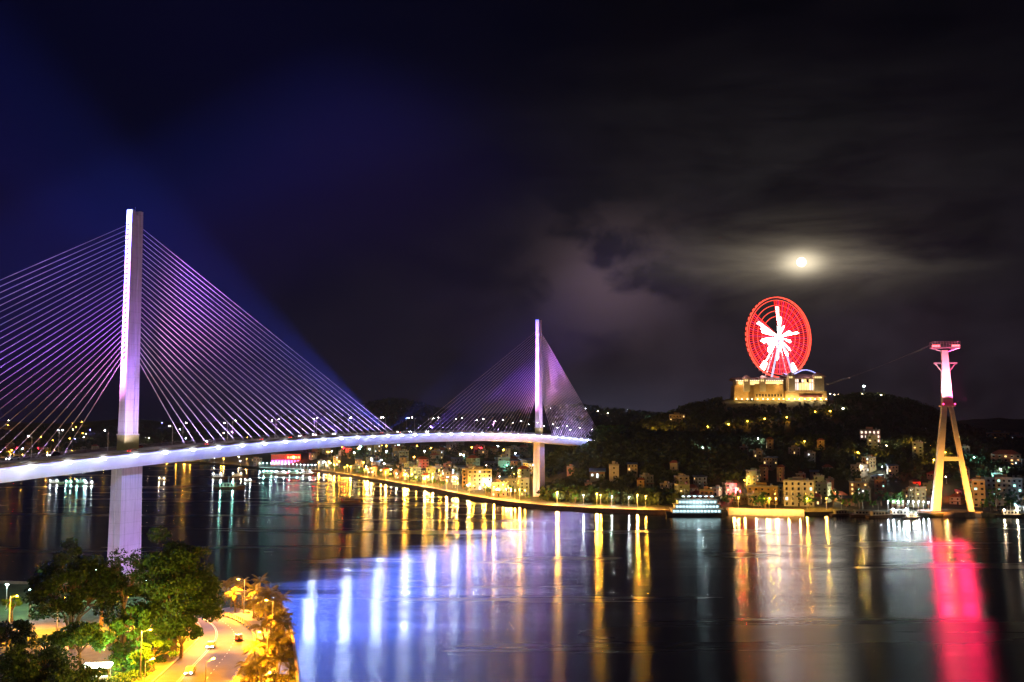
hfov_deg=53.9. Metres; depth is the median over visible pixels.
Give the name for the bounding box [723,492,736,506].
tree
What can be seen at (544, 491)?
tree
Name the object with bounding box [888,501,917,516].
boat
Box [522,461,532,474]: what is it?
house
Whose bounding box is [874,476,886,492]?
building
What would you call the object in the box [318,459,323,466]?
house
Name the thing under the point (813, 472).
house
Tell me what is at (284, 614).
palm tree
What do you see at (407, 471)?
house
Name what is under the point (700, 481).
house
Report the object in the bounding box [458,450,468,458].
house
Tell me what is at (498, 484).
building
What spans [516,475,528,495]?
building
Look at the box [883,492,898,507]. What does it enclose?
tree
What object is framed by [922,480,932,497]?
house
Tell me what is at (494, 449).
house
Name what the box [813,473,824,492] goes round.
house
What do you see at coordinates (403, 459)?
house
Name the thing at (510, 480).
building
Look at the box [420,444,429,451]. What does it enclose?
house
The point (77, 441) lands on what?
woods
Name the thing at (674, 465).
house
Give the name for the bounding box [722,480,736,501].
house
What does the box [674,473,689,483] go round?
house
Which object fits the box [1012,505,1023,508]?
boat
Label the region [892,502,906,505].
house
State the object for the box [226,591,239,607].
palm tree
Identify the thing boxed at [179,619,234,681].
road markings
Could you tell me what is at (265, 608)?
palm tree
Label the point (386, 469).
house
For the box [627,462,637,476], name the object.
house
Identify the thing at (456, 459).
house
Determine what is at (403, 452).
house
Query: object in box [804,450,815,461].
house
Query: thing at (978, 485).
building
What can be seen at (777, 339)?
ferris wheel
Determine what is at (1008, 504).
tree
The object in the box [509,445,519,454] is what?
house
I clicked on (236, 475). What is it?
boat
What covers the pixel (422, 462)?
house
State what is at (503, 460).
house
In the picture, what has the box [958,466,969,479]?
house
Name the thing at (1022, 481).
house
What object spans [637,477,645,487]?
house
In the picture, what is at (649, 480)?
house
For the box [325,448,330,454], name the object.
house
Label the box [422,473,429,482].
house
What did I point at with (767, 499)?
tree
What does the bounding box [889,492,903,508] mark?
tree
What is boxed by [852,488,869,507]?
tree
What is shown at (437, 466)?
house
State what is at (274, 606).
palm tree
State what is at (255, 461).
house
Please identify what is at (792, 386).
hilltop pavilion
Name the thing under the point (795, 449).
house
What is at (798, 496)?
tree
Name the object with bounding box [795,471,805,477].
house
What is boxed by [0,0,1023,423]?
sky
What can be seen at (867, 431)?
building
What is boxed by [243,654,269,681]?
palm tree
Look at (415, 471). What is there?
house
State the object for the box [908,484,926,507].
house
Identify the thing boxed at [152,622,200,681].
kerb
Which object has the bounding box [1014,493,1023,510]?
tree
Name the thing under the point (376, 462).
house
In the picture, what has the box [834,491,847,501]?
house
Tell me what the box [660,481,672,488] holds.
house
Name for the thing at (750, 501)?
tree
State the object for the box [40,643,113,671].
paved court
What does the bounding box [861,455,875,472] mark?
house
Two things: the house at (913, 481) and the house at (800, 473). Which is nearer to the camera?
the house at (913, 481)
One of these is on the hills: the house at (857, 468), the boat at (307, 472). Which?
the house at (857, 468)
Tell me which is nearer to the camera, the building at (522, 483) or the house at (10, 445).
the building at (522, 483)
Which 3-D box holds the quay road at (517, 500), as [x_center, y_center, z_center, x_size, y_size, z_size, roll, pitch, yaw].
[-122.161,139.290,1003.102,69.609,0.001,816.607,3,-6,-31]
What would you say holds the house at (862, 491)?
on the hills
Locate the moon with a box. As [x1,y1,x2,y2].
[797,257,805,266]
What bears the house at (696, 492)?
on the hills
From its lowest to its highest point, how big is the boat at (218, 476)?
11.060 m
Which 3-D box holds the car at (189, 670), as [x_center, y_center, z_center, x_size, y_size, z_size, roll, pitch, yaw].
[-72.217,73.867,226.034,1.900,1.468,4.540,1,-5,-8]
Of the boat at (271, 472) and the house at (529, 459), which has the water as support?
the boat at (271, 472)
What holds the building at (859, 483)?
on the hills
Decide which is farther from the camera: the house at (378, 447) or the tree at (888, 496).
the house at (378, 447)
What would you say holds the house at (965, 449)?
on the hills
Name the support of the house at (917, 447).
on the hills
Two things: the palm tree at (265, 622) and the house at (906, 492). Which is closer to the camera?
the palm tree at (265, 622)
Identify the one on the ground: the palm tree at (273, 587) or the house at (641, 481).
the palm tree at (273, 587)
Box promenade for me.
[222,607,288,681]
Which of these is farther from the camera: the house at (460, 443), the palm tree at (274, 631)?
the house at (460, 443)
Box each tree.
[0,619,41,649]
[0,638,83,681]
[1,594,22,622]
[21,537,129,648]
[37,664,111,681]
[39,620,115,667]
[65,554,129,626]
[88,547,152,643]
[108,605,164,649]
[117,526,225,652]
[126,634,178,666]
[158,611,203,657]
[221,578,235,602]
[222,575,243,603]
[224,586,242,612]
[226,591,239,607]
[231,576,250,606]
[234,654,259,681]
[241,639,265,674]
[242,591,261,615]
[243,587,253,602]
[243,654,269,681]
[247,582,264,609]
[248,617,274,650]
[250,635,269,666]
[251,573,269,604]
[252,599,276,631]
[254,588,273,618]
[258,636,278,658]
[259,586,281,617]
[259,651,274,667]
[262,602,278,614]
[264,585,278,607]
[264,618,278,632]
[264,637,288,670]
[266,645,297,681]
[268,629,281,648]
[269,590,292,611]
[269,608,293,638]
[270,606,288,630]
[270,625,296,661]
[271,608,293,637]
[271,612,297,650]
[279,663,300,681]
[542,488,552,497]
[563,485,576,493]
[572,493,578,502]
[588,486,598,494]
[608,491,619,503]
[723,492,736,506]
[748,496,755,505]
[754,499,763,507]
[759,495,770,507]
[796,494,804,506]
[803,493,816,508]
[827,489,840,505]
[842,498,850,506]
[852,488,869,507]
[852,492,866,508]
[875,490,887,505]
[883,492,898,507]
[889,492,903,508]
[984,498,995,510]
[986,488,1001,507]
[1004,498,1014,509]
[1005,491,1017,504]
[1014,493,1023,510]
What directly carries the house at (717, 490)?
on the hills
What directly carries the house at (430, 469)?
on the hills
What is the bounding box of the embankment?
[726,507,803,515]
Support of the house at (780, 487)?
on the hills
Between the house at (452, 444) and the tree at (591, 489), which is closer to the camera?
the tree at (591, 489)
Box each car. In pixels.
[6,456,19,460]
[47,452,59,456]
[184,666,195,674]
[206,640,215,648]
[235,633,242,640]
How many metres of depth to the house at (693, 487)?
749.25 m
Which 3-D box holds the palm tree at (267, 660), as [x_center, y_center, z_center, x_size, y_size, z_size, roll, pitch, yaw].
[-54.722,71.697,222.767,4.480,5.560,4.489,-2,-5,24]
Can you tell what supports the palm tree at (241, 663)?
on the ground
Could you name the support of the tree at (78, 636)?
on the ground
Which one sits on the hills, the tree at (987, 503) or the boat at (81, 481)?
the tree at (987, 503)
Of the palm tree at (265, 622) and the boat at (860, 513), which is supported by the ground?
the palm tree at (265, 622)
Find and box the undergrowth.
[65,630,186,681]
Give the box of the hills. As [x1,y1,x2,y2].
[0,399,1023,516]
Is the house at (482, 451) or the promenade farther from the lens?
the house at (482, 451)
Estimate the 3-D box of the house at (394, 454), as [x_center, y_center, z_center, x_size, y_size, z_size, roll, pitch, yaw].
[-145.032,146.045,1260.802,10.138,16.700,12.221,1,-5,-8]
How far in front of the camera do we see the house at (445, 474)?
964.23 m
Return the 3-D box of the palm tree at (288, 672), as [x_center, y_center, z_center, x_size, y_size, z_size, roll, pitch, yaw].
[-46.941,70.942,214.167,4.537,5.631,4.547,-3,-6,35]
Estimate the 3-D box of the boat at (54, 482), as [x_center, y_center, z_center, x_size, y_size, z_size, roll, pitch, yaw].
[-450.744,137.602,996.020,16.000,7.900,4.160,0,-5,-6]
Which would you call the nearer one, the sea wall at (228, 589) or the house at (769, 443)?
the sea wall at (228, 589)
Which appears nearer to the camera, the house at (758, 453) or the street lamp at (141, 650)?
the street lamp at (141, 650)
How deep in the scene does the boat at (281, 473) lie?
1158.37 m
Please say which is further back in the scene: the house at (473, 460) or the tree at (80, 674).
the house at (473, 460)
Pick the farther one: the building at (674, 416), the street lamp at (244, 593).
the building at (674, 416)
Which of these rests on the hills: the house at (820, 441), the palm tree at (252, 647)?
the house at (820, 441)
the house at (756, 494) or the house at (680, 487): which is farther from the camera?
the house at (680, 487)
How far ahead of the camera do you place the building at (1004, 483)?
692.93 m
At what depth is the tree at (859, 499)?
668.02 m
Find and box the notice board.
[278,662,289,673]
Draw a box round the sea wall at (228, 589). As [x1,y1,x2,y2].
[0,581,298,681]
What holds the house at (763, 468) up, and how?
on the hills
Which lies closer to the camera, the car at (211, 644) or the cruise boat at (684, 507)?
the car at (211, 644)
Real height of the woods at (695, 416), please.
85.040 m
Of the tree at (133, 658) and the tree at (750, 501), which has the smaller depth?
the tree at (133, 658)
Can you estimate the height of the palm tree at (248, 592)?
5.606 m
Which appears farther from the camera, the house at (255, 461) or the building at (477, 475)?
the house at (255, 461)
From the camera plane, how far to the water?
380.00 m
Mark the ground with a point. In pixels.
(20, 612)
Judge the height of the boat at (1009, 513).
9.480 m
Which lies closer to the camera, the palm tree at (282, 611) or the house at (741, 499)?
the palm tree at (282, 611)
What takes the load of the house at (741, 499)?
on the hills
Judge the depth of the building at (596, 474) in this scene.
785.42 m
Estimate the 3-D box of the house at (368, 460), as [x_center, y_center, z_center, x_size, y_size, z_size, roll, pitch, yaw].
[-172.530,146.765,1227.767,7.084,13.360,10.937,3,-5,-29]
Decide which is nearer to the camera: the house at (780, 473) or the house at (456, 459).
the house at (780, 473)
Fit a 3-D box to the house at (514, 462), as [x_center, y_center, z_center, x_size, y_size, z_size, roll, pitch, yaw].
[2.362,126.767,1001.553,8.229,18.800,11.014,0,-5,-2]
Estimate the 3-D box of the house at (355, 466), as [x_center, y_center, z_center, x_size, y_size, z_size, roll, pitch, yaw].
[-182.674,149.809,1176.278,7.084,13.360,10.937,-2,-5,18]
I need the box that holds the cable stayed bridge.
[0,207,596,577]
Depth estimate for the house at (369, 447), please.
1341.24 m
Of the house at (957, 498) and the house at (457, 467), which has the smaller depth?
the house at (957, 498)
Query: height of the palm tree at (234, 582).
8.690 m
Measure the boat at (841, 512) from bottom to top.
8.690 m
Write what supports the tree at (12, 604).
on the ground
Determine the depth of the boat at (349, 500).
752.29 m
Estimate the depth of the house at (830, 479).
771.03 m
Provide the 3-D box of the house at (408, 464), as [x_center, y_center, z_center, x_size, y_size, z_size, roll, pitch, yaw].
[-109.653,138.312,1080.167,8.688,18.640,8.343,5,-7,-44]
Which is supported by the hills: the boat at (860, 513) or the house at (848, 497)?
the house at (848, 497)
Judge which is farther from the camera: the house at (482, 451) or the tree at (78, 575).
the house at (482, 451)
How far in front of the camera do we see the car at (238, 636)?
260.10 m
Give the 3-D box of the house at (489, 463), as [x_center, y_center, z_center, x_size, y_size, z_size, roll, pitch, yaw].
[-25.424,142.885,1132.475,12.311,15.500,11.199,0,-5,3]
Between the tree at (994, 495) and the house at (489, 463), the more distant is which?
the house at (489, 463)
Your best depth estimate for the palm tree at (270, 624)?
261.95 m
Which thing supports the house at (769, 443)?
on the hills
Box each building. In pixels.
[462,466,470,488]
[467,466,491,490]
[491,479,505,495]
[505,476,515,492]
[589,468,605,481]
[609,461,618,481]
[669,412,684,423]
[699,486,712,498]
[746,482,777,504]
[783,477,813,506]
[849,478,868,495]
[859,427,880,447]
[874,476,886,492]
[972,476,985,506]
[983,474,1022,505]
[986,430,1009,437]
[990,450,1021,464]
[1011,432,1023,437]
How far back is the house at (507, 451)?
1242.24 m
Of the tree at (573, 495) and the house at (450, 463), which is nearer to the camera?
the tree at (573, 495)
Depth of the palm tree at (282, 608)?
270.43 m
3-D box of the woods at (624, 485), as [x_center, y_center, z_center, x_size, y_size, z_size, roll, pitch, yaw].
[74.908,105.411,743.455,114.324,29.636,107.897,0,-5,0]
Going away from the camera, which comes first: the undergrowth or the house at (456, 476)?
the undergrowth
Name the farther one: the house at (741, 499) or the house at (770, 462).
the house at (770, 462)
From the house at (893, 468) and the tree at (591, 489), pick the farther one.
the house at (893, 468)
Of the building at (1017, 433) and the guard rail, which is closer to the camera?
the guard rail
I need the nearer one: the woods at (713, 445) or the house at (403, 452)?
the woods at (713, 445)
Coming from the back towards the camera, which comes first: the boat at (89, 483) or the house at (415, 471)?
the house at (415, 471)
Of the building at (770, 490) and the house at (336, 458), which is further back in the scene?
the house at (336, 458)
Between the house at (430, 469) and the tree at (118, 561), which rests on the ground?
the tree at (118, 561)
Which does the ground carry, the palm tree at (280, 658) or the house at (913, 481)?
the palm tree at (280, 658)
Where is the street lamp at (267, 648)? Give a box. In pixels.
[258,631,267,677]
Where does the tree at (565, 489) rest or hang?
on the hills
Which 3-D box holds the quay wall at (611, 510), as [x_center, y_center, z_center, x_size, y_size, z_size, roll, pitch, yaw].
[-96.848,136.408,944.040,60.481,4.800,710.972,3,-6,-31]
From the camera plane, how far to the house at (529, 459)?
949.77 m
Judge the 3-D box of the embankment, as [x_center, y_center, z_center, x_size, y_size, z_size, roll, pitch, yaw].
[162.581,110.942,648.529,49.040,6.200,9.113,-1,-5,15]
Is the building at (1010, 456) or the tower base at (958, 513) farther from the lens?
the building at (1010, 456)
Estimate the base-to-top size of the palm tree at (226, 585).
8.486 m
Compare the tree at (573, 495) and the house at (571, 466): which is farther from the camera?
the house at (571, 466)
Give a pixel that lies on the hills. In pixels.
(1012, 426)
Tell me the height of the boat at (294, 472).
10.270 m
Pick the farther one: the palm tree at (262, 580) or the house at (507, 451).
the house at (507, 451)
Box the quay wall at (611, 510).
[303,469,669,514]
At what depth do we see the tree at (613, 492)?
706.75 m
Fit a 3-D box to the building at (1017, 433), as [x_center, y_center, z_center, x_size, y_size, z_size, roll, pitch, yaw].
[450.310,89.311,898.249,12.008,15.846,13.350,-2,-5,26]
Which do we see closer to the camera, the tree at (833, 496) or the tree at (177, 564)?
the tree at (177, 564)
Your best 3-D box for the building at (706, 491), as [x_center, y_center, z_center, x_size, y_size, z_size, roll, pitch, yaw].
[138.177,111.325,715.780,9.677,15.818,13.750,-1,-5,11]
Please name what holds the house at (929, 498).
on the hills
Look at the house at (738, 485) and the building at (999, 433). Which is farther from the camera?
the building at (999, 433)
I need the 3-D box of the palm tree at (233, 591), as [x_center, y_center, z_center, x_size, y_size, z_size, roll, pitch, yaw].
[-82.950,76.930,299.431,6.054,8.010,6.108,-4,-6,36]
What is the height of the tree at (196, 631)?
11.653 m
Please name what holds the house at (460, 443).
on the hills
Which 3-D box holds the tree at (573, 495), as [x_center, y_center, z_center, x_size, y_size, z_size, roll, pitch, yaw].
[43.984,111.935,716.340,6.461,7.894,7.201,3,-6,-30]
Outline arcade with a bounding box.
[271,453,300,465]
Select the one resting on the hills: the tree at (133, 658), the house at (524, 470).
the house at (524, 470)
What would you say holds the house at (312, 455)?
on the hills
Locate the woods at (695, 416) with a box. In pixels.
[630,391,1012,435]
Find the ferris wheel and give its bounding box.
[744,296,811,376]
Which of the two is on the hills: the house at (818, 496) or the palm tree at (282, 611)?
the house at (818, 496)
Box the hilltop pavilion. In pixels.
[729,369,827,400]
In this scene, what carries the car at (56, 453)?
on the cable stayed bridge
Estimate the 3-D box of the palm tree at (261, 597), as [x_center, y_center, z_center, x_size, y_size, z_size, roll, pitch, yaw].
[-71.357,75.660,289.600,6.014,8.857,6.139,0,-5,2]
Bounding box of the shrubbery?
[219,595,295,681]
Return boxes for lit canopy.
[85,662,112,680]
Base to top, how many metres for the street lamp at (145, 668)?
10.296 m
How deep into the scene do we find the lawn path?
283.38 m
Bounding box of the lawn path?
[1,617,65,631]
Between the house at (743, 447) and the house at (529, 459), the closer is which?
the house at (743, 447)
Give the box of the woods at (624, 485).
[536,462,683,505]
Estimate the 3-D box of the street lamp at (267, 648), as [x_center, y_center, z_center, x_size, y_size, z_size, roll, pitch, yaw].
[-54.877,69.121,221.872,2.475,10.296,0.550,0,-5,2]
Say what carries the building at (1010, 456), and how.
on the hills
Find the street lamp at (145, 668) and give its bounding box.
[144,658,154,681]
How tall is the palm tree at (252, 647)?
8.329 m
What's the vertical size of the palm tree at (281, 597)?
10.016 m
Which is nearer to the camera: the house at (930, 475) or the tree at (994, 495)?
the tree at (994, 495)
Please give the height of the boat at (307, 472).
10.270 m
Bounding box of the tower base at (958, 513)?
[917,509,982,516]
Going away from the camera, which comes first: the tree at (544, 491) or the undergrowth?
the undergrowth
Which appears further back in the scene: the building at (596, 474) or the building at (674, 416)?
the building at (674, 416)
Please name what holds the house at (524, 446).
on the hills
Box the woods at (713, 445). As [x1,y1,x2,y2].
[530,424,1023,481]
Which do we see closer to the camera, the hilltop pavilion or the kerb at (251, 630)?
the kerb at (251, 630)
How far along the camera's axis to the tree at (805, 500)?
669.92 m
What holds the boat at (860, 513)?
on the water
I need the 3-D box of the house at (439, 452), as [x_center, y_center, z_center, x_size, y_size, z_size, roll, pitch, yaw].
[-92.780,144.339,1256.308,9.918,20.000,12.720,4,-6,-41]
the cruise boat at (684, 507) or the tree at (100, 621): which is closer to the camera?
the tree at (100, 621)
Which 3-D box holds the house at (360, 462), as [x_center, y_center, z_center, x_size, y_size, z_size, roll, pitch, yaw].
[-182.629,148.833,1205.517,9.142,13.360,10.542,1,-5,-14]
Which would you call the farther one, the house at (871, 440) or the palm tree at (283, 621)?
the house at (871, 440)
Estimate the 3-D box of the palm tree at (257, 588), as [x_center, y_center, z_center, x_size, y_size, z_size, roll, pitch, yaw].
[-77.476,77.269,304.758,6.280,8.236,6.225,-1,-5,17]
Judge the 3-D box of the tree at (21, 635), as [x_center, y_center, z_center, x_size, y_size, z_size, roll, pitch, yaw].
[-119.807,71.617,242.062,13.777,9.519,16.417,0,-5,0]
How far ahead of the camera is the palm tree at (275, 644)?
229.11 m
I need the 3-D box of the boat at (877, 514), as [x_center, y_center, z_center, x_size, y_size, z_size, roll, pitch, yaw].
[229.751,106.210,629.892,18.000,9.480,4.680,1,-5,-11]
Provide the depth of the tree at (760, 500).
669.31 m
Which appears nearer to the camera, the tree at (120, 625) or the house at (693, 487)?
the tree at (120, 625)
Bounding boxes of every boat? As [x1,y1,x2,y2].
[47,480,63,483]
[73,480,85,483]
[84,482,96,484]
[209,473,228,478]
[214,480,244,488]
[229,473,247,477]
[260,470,275,474]
[273,467,290,475]
[289,467,301,474]
[299,469,316,474]
[339,497,360,502]
[665,488,726,516]
[829,508,854,515]
[849,510,870,516]
[865,510,892,517]
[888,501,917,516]
[902,513,922,518]
[996,503,1023,516]
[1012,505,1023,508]
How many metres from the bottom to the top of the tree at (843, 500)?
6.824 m
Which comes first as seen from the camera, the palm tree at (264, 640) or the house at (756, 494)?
the palm tree at (264, 640)
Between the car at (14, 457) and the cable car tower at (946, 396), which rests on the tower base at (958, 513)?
the cable car tower at (946, 396)
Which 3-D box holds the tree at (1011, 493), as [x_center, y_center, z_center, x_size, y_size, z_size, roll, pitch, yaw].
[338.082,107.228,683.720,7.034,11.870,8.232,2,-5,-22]
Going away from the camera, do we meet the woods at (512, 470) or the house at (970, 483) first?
the house at (970, 483)
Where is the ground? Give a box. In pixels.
[0,584,295,681]
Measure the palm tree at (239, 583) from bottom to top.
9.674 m
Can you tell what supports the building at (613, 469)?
on the hills
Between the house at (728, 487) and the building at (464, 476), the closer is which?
the house at (728, 487)
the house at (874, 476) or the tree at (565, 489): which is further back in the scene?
the house at (874, 476)
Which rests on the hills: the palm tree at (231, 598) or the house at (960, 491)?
the house at (960, 491)
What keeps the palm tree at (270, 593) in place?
on the ground
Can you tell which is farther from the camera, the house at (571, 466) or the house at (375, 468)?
the house at (375, 468)
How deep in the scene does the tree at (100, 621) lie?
278.67 m
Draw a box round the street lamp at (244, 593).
[237,579,244,612]
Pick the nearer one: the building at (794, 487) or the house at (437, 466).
the building at (794, 487)
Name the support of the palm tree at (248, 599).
on the ground
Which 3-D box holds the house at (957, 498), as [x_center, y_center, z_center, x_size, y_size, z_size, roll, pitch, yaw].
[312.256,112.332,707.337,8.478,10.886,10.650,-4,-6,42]
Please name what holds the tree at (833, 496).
on the hills
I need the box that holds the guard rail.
[220,612,256,681]
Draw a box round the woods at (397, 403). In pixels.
[258,397,663,430]
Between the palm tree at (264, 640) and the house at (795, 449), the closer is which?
the palm tree at (264, 640)
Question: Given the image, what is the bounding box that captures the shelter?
[259,638,293,654]
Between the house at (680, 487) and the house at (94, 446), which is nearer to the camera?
the house at (680, 487)
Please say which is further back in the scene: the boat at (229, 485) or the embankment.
the boat at (229, 485)
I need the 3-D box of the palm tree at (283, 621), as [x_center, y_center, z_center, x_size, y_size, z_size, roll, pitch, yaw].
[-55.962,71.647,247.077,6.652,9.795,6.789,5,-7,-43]
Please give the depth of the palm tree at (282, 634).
233.25 m
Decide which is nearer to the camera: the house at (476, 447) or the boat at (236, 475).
the boat at (236, 475)
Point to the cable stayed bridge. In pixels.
(122, 464)
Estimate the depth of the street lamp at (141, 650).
223.78 m
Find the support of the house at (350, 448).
on the hills
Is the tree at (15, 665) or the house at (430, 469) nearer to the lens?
the tree at (15, 665)
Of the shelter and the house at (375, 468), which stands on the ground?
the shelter
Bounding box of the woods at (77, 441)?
[0,422,268,457]
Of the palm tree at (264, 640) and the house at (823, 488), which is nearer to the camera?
the palm tree at (264, 640)
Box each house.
[6,442,14,450]
[91,444,98,449]
[249,457,261,465]
[309,452,316,459]
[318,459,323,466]
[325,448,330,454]
[333,455,340,466]
[345,446,357,454]
[351,463,359,472]
[355,460,363,467]
[366,456,373,464]
[367,445,371,454]
[371,460,379,465]
[372,465,377,475]
[374,444,381,454]
[383,467,388,475]
[392,451,398,461]
[393,446,401,452]
[399,449,408,461]
[399,456,407,463]
[399,472,407,479]
[402,468,410,476]
[404,461,414,467]
[410,465,420,481]
[417,456,428,468]
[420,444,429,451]
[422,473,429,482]
[425,465,435,481]
[430,453,439,462]
[431,449,442,461]
[434,464,443,475]
[440,469,449,480]
[443,461,454,471]
[447,442,457,451]
[451,457,462,463]
[452,473,461,484]
[453,465,464,472]
[454,441,463,446]
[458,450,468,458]
[466,455,479,465]
[473,444,480,453]
[478,448,487,457]
[484,461,494,470]
[490,446,497,454]
[498,455,509,472]
[504,447,510,456]
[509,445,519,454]
[510,459,518,466]
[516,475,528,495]
[517,466,529,482]
[519,444,527,451]
[521,458,532,465]
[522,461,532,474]
[567,464,574,475]
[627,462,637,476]
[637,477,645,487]
[639,473,653,487]
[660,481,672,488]
[670,460,678,471]
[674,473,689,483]
[674,482,689,498]
[690,484,698,494]
[691,490,699,498]
[692,475,706,488]
[712,485,721,495]
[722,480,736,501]
[731,480,740,490]
[732,494,746,504]
[740,445,747,452]
[746,468,759,488]
[747,491,765,505]
[753,448,762,461]
[759,464,767,481]
[763,456,777,470]
[766,437,773,450]
[776,465,784,481]
[778,484,783,490]
[788,445,799,455]
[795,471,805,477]
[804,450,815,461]
[809,470,818,479]
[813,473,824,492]
[814,493,821,503]
[816,480,831,502]
[817,438,824,449]
[826,476,833,487]
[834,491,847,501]
[842,496,853,505]
[850,463,867,477]
[860,486,870,500]
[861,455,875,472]
[866,433,877,452]
[871,474,884,480]
[886,464,898,477]
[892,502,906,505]
[902,487,908,499]
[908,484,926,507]
[909,479,920,486]
[912,440,923,459]
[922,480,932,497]
[926,495,931,506]
[927,470,933,480]
[949,493,964,504]
[954,489,972,502]
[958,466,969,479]
[961,444,969,456]
[969,477,975,497]
[1014,458,1023,469]
[1017,475,1023,489]
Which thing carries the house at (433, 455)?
on the hills
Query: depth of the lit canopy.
219.37 m
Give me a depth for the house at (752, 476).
766.03 m
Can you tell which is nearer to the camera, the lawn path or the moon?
the lawn path
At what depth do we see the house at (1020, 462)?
801.26 m
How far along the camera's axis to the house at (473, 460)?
1070.82 m
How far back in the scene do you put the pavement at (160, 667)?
235.34 m
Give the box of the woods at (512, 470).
[286,442,546,477]
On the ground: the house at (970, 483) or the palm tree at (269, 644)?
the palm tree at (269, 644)
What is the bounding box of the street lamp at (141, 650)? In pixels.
[140,629,151,675]
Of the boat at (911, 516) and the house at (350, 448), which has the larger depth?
the house at (350, 448)
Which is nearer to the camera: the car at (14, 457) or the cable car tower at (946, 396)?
the car at (14, 457)
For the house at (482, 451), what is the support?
on the hills
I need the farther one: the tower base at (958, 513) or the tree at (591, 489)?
the tree at (591, 489)
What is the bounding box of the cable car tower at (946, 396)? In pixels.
[930,341,973,510]
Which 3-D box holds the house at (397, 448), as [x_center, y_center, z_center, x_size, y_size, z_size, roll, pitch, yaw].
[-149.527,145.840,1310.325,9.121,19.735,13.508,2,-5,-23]
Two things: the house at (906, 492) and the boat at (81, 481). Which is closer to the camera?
the house at (906, 492)
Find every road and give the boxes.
[154,615,252,681]
[267,467,670,508]
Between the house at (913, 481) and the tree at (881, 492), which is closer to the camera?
the tree at (881, 492)
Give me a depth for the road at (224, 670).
243.96 m
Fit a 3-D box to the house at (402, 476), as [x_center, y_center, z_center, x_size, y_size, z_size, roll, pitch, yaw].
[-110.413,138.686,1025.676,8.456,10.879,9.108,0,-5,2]
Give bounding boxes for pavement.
[133,623,198,681]
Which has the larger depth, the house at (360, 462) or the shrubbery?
the house at (360, 462)
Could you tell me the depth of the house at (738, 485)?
762.23 m
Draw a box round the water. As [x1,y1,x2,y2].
[0,463,1023,681]
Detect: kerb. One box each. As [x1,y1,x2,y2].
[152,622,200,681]
[220,613,254,681]

